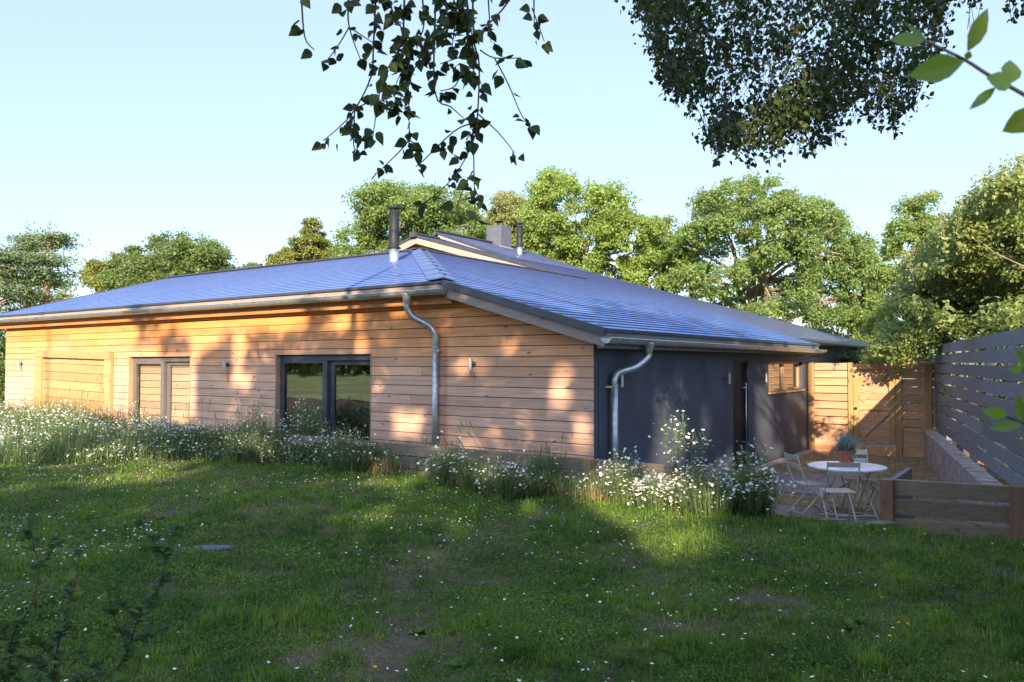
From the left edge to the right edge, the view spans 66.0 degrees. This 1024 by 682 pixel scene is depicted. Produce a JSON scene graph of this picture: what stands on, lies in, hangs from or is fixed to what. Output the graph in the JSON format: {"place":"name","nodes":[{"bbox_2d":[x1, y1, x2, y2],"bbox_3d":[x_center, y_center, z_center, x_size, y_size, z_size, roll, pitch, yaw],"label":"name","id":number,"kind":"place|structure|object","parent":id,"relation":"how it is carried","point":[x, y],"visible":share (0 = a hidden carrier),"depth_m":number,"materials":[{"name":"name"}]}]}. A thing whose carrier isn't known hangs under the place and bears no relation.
{"place":"outdoors","nodes":[
{"label":"outdoors","id":0,"kind":"place"},
{"bbox_2d":[192,545,233,550],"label":"stone slab","id":1,"kind":"structure","parent":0,"point":[219,547],"depth_m":7.22,"materials":[{"name":"grey stone"}]},
{"bbox_2d":[407,626,427,633],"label":"weed","id":2,"kind":"object","parent":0,"point":[419,630],"visible":1,"depth_m":5.10,"materials":[{"name":"green plant"}]},
{"bbox_2d":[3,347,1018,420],"bbox_3d":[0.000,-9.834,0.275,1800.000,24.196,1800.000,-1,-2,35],"label":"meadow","id":3,"kind":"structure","parent":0,"point":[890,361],"depth_m":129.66,"materials":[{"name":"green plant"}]},
{"bbox_2d":[0,329,6,407],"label":"hedge tree","id":4,"kind":"object","parent":3,"relation":"on","point":[3,342],"visible":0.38,"depth_m":33.37,"materials":[{"name":"green plant"}]},
{"bbox_2d":[0,233,65,391],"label":"pine tree","id":5,"kind":"object","parent":3,"relation":"on","point":[6,259],"visible":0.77,"depth_m":54.12,"materials":[{"name":"green plant"}]},
{"bbox_2d":[0,212,85,334],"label":"pine tree","id":6,"kind":"object","parent":3,"relation":"on","point":[22,248],"visible":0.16,"depth_m":57.43,"materials":[{"name":"green plant"}]},
{"bbox_2d":[8,215,95,306],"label":"pine tree","id":7,"kind":"object","parent":3,"relation":"on","point":[48,245],"visible":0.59,"depth_m":55.57,"materials":[{"name":"green plant"}]},
{"bbox_2d":[51,285,77,302],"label":"bush","id":8,"kind":"object","parent":3,"relation":"on","point":[64,295],"visible":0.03,"depth_m":49.51,"materials":[{"name":"green plant"}]},
{"bbox_2d":[77,250,123,292],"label":"hedge tree","id":9,"kind":"object","parent":3,"relation":"on","point":[90,268],"visible":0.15,"depth_m":52.73,"materials":[{"name":"green plant"}]},
{"bbox_2d":[90,227,244,291],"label":"oak tree","id":10,"kind":"object","parent":3,"relation":"on","point":[181,254],"visible":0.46,"depth_m":49.73,"materials":[{"name":"green plant"}]},
{"bbox_2d":[241,261,262,267],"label":"tree","id":11,"kind":"object","parent":3,"relation":"on","point":[248,264],"visible":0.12,"depth_m":79.91,"materials":[{"name":"green plant"}]},
{"bbox_2d":[262,215,332,264],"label":"conifer tree","id":12,"kind":"object","parent":3,"relation":"on","point":[313,241],"visible":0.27,"depth_m":45.40,"materials":[{"name":"green plant"}]},
{"bbox_2d":[321,177,500,260],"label":"oak tree","id":13,"kind":"object","parent":3,"relation":"on","point":[369,232],"visible":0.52,"depth_m":41.85,"materials":[{"name":"green plant"}]},
{"bbox_2d":[0,205,873,497],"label":"house","id":14,"kind":"structure","parent":3,"relation":"on","point":[496,339],"depth_m":14.97,"materials":[{"name":"brown wood"}]},
{"bbox_2d":[34,350,113,418],"bbox_3d":[-10.858,1.467,19.386,3.800,2.512,0.100,-1,-2,35],"label":"boarded door","id":15,"kind":"structure","parent":14,"relation":"in","point":[42,366],"depth_m":19.26,"materials":[{"name":"brown wood"}]},
{"bbox_2d":[133,356,189,430],"bbox_3d":[-7.652,1.429,17.390,2.380,2.314,0.162,-1,-2,35],"label":"window","id":16,"kind":"structure","parent":14,"relation":"in","point":[165,371],"depth_m":17.35,"materials":[{"name":"brown wood"}]},
{"bbox_2d":[280,355,369,444],"bbox_3d":[-3.311,1.379,14.384,2.500,2.245,0.292,-1,-2,35],"label":"window","id":17,"kind":"structure","parent":14,"relation":"in","point":[315,374],"depth_m":14.76,"materials":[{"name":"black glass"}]},
{"bbox_2d":[733,361,746,469],"bbox_3d":[4.542,1.498,15.819,0.206,2.209,0.888,-1,-2,35],"label":"door","id":18,"kind":"structure","parent":14,"relation":"in","point":[739,367],"depth_m":15.92,"materials":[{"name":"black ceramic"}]},
{"bbox_2d":[768,362,804,393],"bbox_3d":[6.313,0.769,18.398,0.290,0.850,2.710,-1,-2,35],"label":"window","id":19,"kind":"structure","parent":14,"relation":"in","point":[785,376],"depth_m":18.44,"materials":[{"name":"brown wood"}]},
{"bbox_2d":[467,188,539,252],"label":"pale tree","id":20,"kind":"object","parent":3,"relation":"on","point":[503,201],"visible":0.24,"depth_m":46.58,"materials":[{"name":"green plant"}]},
{"bbox_2d":[510,162,667,285],"bbox_3d":[4.148,-3.003,41.123,9.011,12.731,6.815,0,-2,-9],"label":"oak tree","id":21,"kind":"object","parent":3,"relation":"on","point":[608,227],"visible":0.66,"depth_m":39.80,"materials":[{"name":"green plant"}]},
{"bbox_2d":[621,214,709,299],"bbox_3d":[7.789,-1.632,39.549,5.198,9.916,3.714,0,-2,-7],"label":"oak tree","id":22,"kind":"object","parent":3,"relation":"on","point":[651,260],"visible":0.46,"depth_m":38.98,"materials":[{"name":"green plant"}]},
{"bbox_2d":[652,170,893,343],"bbox_3d":[13.025,-2.768,38.715,13.203,12.234,8.811,0,-2,-4],"label":"oak tree","id":23,"kind":"object","parent":3,"relation":"on","point":[805,291],"visible":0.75,"depth_m":36.91,"materials":[{"name":"green plant"}]},
{"bbox_2d":[862,344,892,358],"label":"distant tree","id":24,"kind":"object","parent":3,"relation":"on","point":[868,354],"visible":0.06,"depth_m":136.23,"materials":[{"name":"green plant"}]},
{"bbox_2d":[890,8,1023,132],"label":"leafy shoot","id":25,"kind":"object","parent":3,"relation":"on","point":[936,68],"visible":1,"depth_m":1.05,"materials":[{"name":"green plant"}]},
{"bbox_2d":[983,394,1023,439],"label":"leafy shoot","id":26,"kind":"object","parent":3,"relation":"on","point":[1000,413],"visible":1,"depth_m":0.95,"materials":[{"name":"green plant"}]},
{"bbox_2d":[1008,349,1023,372],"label":"leafy shoot","id":27,"kind":"object","parent":26,"relation":"on","point":[1020,359],"visible":1,"depth_m":0.95,"materials":[{"name":"green plant"}]},
{"bbox_2d":[0,450,1023,681],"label":"lawn","id":28,"kind":"structure","parent":0,"point":[400,639],"depth_m":6.21,"materials":[{"name":"plant"}]},
{"bbox_2d":[6,383,127,421],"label":"tall grass","id":29,"kind":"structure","parent":28,"relation":"on","point":[48,401],"depth_m":18.52,"materials":[{"name":"green plant"}]},
{"bbox_2d":[0,514,184,681],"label":"sapling","id":30,"kind":"object","parent":28,"relation":"on","point":[71,591],"visible":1,"depth_m":3.07,"materials":[{"name":"green plant"}]},
{"bbox_2d":[65,373,138,422],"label":"seed stalks","id":31,"kind":"object","parent":28,"relation":"on","point":[99,394],"visible":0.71,"depth_m":16.93,"materials":[{"name":"beige plant"}]},
{"bbox_2d":[0,397,347,467],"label":"flower drift","id":32,"kind":"object","parent":28,"relation":"on","point":[25,436],"visible":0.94,"depth_m":14.03,"materials":[{"name":"green plant"}]},
{"bbox_2d":[174,398,215,427],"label":"seed stalks","id":33,"kind":"object","parent":28,"relation":"on","point":[189,418],"visible":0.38,"depth_m":16.41,"materials":[{"name":"beige plant"}]},
{"bbox_2d":[206,418,235,456],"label":"grass clump","id":34,"kind":"object","parent":28,"relation":"on","point":[221,430],"visible":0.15,"depth_m":14.60,"materials":[{"name":"green plant"}]},
{"bbox_2d":[235,385,265,421],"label":"seed stalks","id":35,"kind":"object","parent":28,"relation":"on","point":[253,409],"visible":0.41,"depth_m":15.20,"materials":[{"name":"beige plant"}]},
{"bbox_2d":[219,395,297,463],"bbox_3d":[-4.431,1.668,13.717,1.321,1.515,2.150,1,-2,-25],"label":"daisy clump","id":36,"kind":"object","parent":28,"relation":"on","point":[256,431],"visible":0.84,"depth_m":13.54,"materials":[{"name":"green plant"}]},
{"bbox_2d":[281,398,335,454],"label":"daisy clump","id":37,"kind":"object","parent":28,"relation":"on","point":[303,429],"visible":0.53,"depth_m":13.93,"materials":[{"name":"green plant"}]},
{"bbox_2d":[301,407,331,452],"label":"seed stalks","id":38,"kind":"object","parent":28,"relation":"on","point":[320,426],"visible":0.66,"depth_m":13.45,"materials":[{"name":"green plant"}]},
{"bbox_2d":[309,419,376,474],"bbox_3d":[-2.578,1.855,12.421,1.434,1.267,0.925,0,-2,17],"label":"daisy clump","id":39,"kind":"object","parent":28,"relation":"on","point":[349,455],"visible":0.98,"depth_m":12.36,"materials":[{"name":"green plant"}]},
{"bbox_2d":[352,433,385,470],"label":"grass clump","id":40,"kind":"object","parent":28,"relation":"on","point":[371,463],"visible":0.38,"depth_m":12.53,"materials":[{"name":"green plant"}]},
{"bbox_2d":[366,438,421,475],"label":"daisy clump","id":41,"kind":"object","parent":28,"relation":"on","point":[385,466],"visible":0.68,"depth_m":12.31,"materials":[{"name":"green plant"}]},
{"bbox_2d":[288,0,552,224],"bbox_3d":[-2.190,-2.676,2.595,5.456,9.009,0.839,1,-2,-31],"label":"birch tree","id":42,"kind":"object","parent":28,"relation":"on","point":[461,19],"visible":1,"depth_m":3.60,"materials":[{"name":"green plant"}]},
{"bbox_2d":[401,436,439,472],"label":"grass clump","id":43,"kind":"object","parent":28,"relation":"on","point":[417,469],"visible":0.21,"depth_m":12.14,"materials":[{"name":"green plant"}]},
{"bbox_2d":[414,431,489,488],"bbox_3d":[-0.845,1.686,11.060,0.993,0.839,0.841,-1,-2,27],"label":"daisy clump","id":44,"kind":"object","parent":28,"relation":"on","point":[442,475],"visible":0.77,"depth_m":10.97,"materials":[{"name":"green plant"}]},
{"bbox_2d":[442,657,465,667],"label":"weed","id":45,"kind":"object","parent":28,"relation":"on","point":[453,663],"visible":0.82,"depth_m":4.53,"materials":[{"name":"green plant"}]},
{"bbox_2d":[443,420,491,474],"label":"seed stalks","id":46,"kind":"object","parent":28,"relation":"on","point":[469,442],"visible":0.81,"depth_m":10.63,"materials":[{"name":"plant"}]},
{"bbox_2d":[448,451,496,491],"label":"grass clump","id":47,"kind":"object","parent":28,"relation":"on","point":[470,474],"visible":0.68,"depth_m":10.64,"materials":[{"name":"green plant"}]},
{"bbox_2d":[175,425,770,514],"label":"house foundation plinth","id":48,"kind":"structure","parent":28,"relation":"on","point":[578,463],"depth_m":11.05,"materials":[{"name":"concrete"}]},
{"bbox_2d":[487,491,500,503],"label":"grass tuft","id":49,"kind":"object","parent":28,"relation":"on","point":[495,498],"visible":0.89,"depth_m":9.80,"materials":[{"name":"green plant"}]},
{"bbox_2d":[473,450,534,501],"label":"daisy clump","id":50,"kind":"object","parent":28,"relation":"on","point":[498,484],"visible":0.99,"depth_m":9.96,"materials":[{"name":"green plant"}]},
{"bbox_2d":[0,449,1023,681],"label":"clover","id":51,"kind":"object","parent":28,"relation":"on","point":[496,598],"visible":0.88,"depth_m":6.05,"materials":[{"name":"green plant"}]},
{"bbox_2d":[2,454,1023,681],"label":"flower heads","id":52,"kind":"object","parent":28,"relation":"on","point":[517,637],"visible":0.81,"depth_m":6.92,"materials":[{"name":"white plant"}]},
{"bbox_2d":[119,561,909,668],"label":"dandelions","id":53,"kind":"object","parent":28,"relation":"on","point":[793,634],"visible":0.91,"depth_m":4.71,"materials":[{"name":"plant"}]},
{"bbox_2d":[499,449,551,497],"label":"grass clump","id":54,"kind":"object","parent":28,"relation":"on","point":[531,491],"visible":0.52,"depth_m":10.10,"materials":[{"name":"green plant"}]},
{"bbox_2d":[515,497,536,512],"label":"grass tuft","id":55,"kind":"object","parent":28,"relation":"on","point":[530,506],"visible":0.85,"depth_m":9.12,"materials":[{"name":"green plant"}]},
{"bbox_2d":[518,439,568,493],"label":"daisy clump","id":56,"kind":"object","parent":28,"relation":"on","point":[551,466],"visible":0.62,"depth_m":10.37,"materials":[{"name":"green plant"}]},
{"bbox_2d":[529,434,566,491],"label":"seed stalks","id":57,"kind":"object","parent":28,"relation":"on","point":[548,451],"visible":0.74,"depth_m":10.42,"materials":[{"name":"brown plant"}]},
{"bbox_2d":[547,462,596,497],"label":"grass clump","id":58,"kind":"object","parent":28,"relation":"on","point":[571,482],"visible":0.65,"depth_m":10.17,"materials":[{"name":"green plant"}]},
{"bbox_2d":[549,465,617,505],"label":"daisy clump","id":59,"kind":"object","parent":28,"relation":"on","point":[588,489],"visible":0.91,"depth_m":9.87,"materials":[{"name":"green plant"}]},
{"bbox_2d":[596,446,666,507],"bbox_3d":[1.345,1.789,9.473,0.791,1.056,0.968,1,-2,-35],"label":"daisy clump","id":60,"kind":"object","parent":28,"relation":"on","point":[620,472],"visible":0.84,"depth_m":9.50,"materials":[{"name":"green plant"}]},
{"bbox_2d":[623,468,682,513],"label":"daisy clump","id":61,"kind":"object","parent":28,"relation":"on","point":[661,492],"visible":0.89,"depth_m":9.09,"materials":[{"name":"white plant"}]},
{"bbox_2d":[648,408,695,502],"bbox_3d":[1.935,1.397,9.531,0.616,1.201,0.294,-1,-2,35],"label":"tall daisy","id":62,"kind":"object","parent":28,"relation":"on","point":[674,446],"visible":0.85,"depth_m":9.50,"materials":[{"name":"green plant"}]},
{"bbox_2d":[682,429,713,502],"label":"tall daisy","id":63,"kind":"object","parent":28,"relation":"on","point":[703,456],"visible":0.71,"depth_m":9.39,"materials":[{"name":"green plant"}]},
{"bbox_2d":[657,457,749,516],"bbox_3d":[2.149,1.655,8.861,0.739,0.810,1.038,1,-2,-40],"label":"daisy clump","id":64,"kind":"object","parent":28,"relation":"on","point":[707,502],"visible":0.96,"depth_m":8.75,"materials":[{"name":"green plant"}]},
{"bbox_2d":[701,438,795,518],"bbox_3d":[2.648,1.569,8.876,1.007,0.951,0.828,-1,-2,35],"label":"daisy clump","id":65,"kind":"object","parent":28,"relation":"on","point":[748,501],"visible":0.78,"depth_m":8.79,"materials":[{"name":"green plant"}]},
{"bbox_2d":[746,468,774,517],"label":"tall daisy","id":66,"kind":"object","parent":28,"relation":"on","point":[760,494],"visible":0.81,"depth_m":8.68,"materials":[{"name":"green plant"}]},
{"bbox_2d":[614,0,1023,172],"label":"birch tree","id":67,"kind":"object","parent":28,"relation":"on","point":[777,115],"visible":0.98,"depth_m":6.05,"materials":[{"name":"green plant"}]},
{"bbox_2d":[795,518,897,527],"bbox_3d":[3.454,2.001,8.515,1.342,0.115,0.503,-1,-2,17],"label":"timber edging","id":68,"kind":"object","parent":28,"relation":"on","point":[892,523],"visible":0.16,"depth_m":8.43,"materials":[{"name":"brown wood"}]},
{"bbox_2d":[838,617,854,630],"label":"weed","id":69,"kind":"object","parent":28,"relation":"on","point":[844,621],"visible":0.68,"depth_m":4.93,"materials":[{"name":"green plant"}]},
{"bbox_2d":[852,617,866,623],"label":"weed","id":70,"kind":"object","parent":28,"relation":"on","point":[856,621],"visible":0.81,"depth_m":5.12,"materials":[{"name":"green plant"}]},
{"bbox_2d":[840,639,903,672],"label":"grass tuft","id":71,"kind":"object","parent":28,"relation":"on","point":[873,660],"visible":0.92,"depth_m":4.22,"materials":[{"name":"green plant"}]},
{"bbox_2d":[920,603,953,625],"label":"grass tuft","id":72,"kind":"object","parent":28,"relation":"on","point":[935,619],"visible":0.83,"depth_m":5.28,"materials":[{"name":"green plant"}]},
{"bbox_2d":[952,624,987,646],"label":"grass tuft","id":73,"kind":"object","parent":28,"relation":"on","point":[966,638],"visible":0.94,"depth_m":4.91,"materials":[{"name":"green plant"}]},
{"bbox_2d":[0,0,1023,340],"label":"sky","id":74,"kind":"structure","parent":0,"point":[123,122],"materials":[{"name":"blue"}]},
{"bbox_2d":[763,425,1022,523],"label":"gravel yard","id":75,"kind":"structure","parent":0,"point":[877,473],"depth_m":15.28,"materials":[{"name":"gravel"}]},
{"bbox_2d":[746,470,857,496],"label":"paving","id":76,"kind":"structure","parent":75,"relation":"on","point":[798,476],"depth_m":14.44,"materials":[{"name":"stone"}]},
{"bbox_2d":[690,498,920,522],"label":"paving","id":77,"kind":"structure","parent":75,"relation":"on","point":[812,512],"depth_m":11.30,"materials":[{"name":"stone"}]},
{"bbox_2d":[783,452,835,516],"bbox_3d":[4.257,2.055,11.287,0.570,0.878,0.421,0,-2,-7],"label":"bistro chair","id":78,"kind":"object","parent":77,"relation":"on","point":[805,482],"visible":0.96,"depth_m":11.25,"materials":[{"name":"beige paint"}]},
{"bbox_2d":[817,462,860,522],"bbox_3d":[4.386,2.036,10.603,0.421,0.878,0.570,0,-2,7],"label":"bistro chair","id":79,"kind":"object","parent":77,"relation":"on","point":[839,473],"visible":0.98,"depth_m":10.44,"materials":[{"name":"beige paint"}]},
{"bbox_2d":[807,461,887,518],"bbox_3d":[4.803,2.140,11.296,1.060,0.710,1.060,-1,-2,35],"label":"garden table","id":80,"kind":"object","parent":77,"relation":"on","point":[869,468],"visible":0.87,"depth_m":11.13,"materials":[{"name":"white metal"}]},
{"bbox_2d":[830,432,863,462],"bbox_3d":[4.821,1.583,11.309,0.668,0.658,0.644,-1,-2,35],"label":"plant pot","id":81,"kind":"object","parent":80,"relation":"on","point":[845,451],"visible":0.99,"depth_m":11.25,"materials":[{"name":"ceramic"}]},
{"bbox_2d":[864,482,914,517],"bbox_3d":[5.339,2.257,11.136,0.534,0.466,0.421,0,-2,-17],"label":"folding stool","id":82,"kind":"object","parent":77,"relation":"on","point":[878,492],"visible":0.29,"depth_m":11.26,"materials":[{"name":"beige paint"}]},
{"bbox_2d":[841,450,879,514],"bbox_3d":[5.094,2.063,11.575,0.421,0.878,0.570,0,-2,7],"label":"bistro chair","id":83,"kind":"object","parent":75,"relation":"on","point":[864,452],"visible":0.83,"depth_m":11.60,"materials":[{"name":"beige paint"}]},
{"bbox_2d":[808,363,945,457],"bbox_3d":[8.729,1.623,18.908,3.120,2.210,0.120,-1,-2,35],"label":"timber fence","id":84,"kind":"object","parent":75,"relation":"on","point":[909,442],"visible":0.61,"depth_m":19.12,"materials":[{"name":"brown wood"}]},
{"bbox_2d":[853,364,895,444],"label":"garden gate","id":85,"kind":"structure","parent":84,"relation":"attached to","point":[874,399],"depth_m":18.91,"materials":[{"name":"brown wood"}]},
{"bbox_2d":[842,340,967,429],"bbox_3d":[12.851,2.203,26.663,6.446,4.583,4.250,0,-2,-5],"label":"bush","id":86,"kind":"object","parent":75,"relation":"on","point":[855,357],"visible":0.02,"depth_m":25.41,"materials":[{"name":"green plant"}]},
{"bbox_2d":[856,189,957,427],"bbox_3d":[12.300,-0.912,23.666,4.058,7.606,3.018,0,-2,3],"label":"ash tree","id":87,"kind":"object","parent":75,"relation":"on","point":[910,231],"visible":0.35,"depth_m":23.21,"materials":[{"name":"green plant"}]},
{"bbox_2d":[859,147,1023,476],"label":"hedge tree","id":88,"kind":"object","parent":75,"relation":"on","point":[964,271],"visible":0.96,"depth_m":14.34,"materials":[{"name":"green plant"}]},
{"bbox_2d":[879,468,1023,541],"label":"retaining wall","id":89,"kind":"structure","parent":75,"relation":"on","point":[898,503],"depth_m":8.30,"materials":[{"name":"brown wood"}]},
{"bbox_2d":[923,429,1008,540],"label":"wall","id":90,"kind":"structure","parent":75,"relation":"on","point":[946,460],"depth_m":13.21,"materials":[{"name":"brick"}]},
{"bbox_2d":[934,328,1023,484],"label":"board fence","id":91,"kind":"object","parent":75,"relation":"on","point":[989,371],"visible":0.88,"depth_m":11.55,"materials":[{"name":"grey wood"}]}
]}

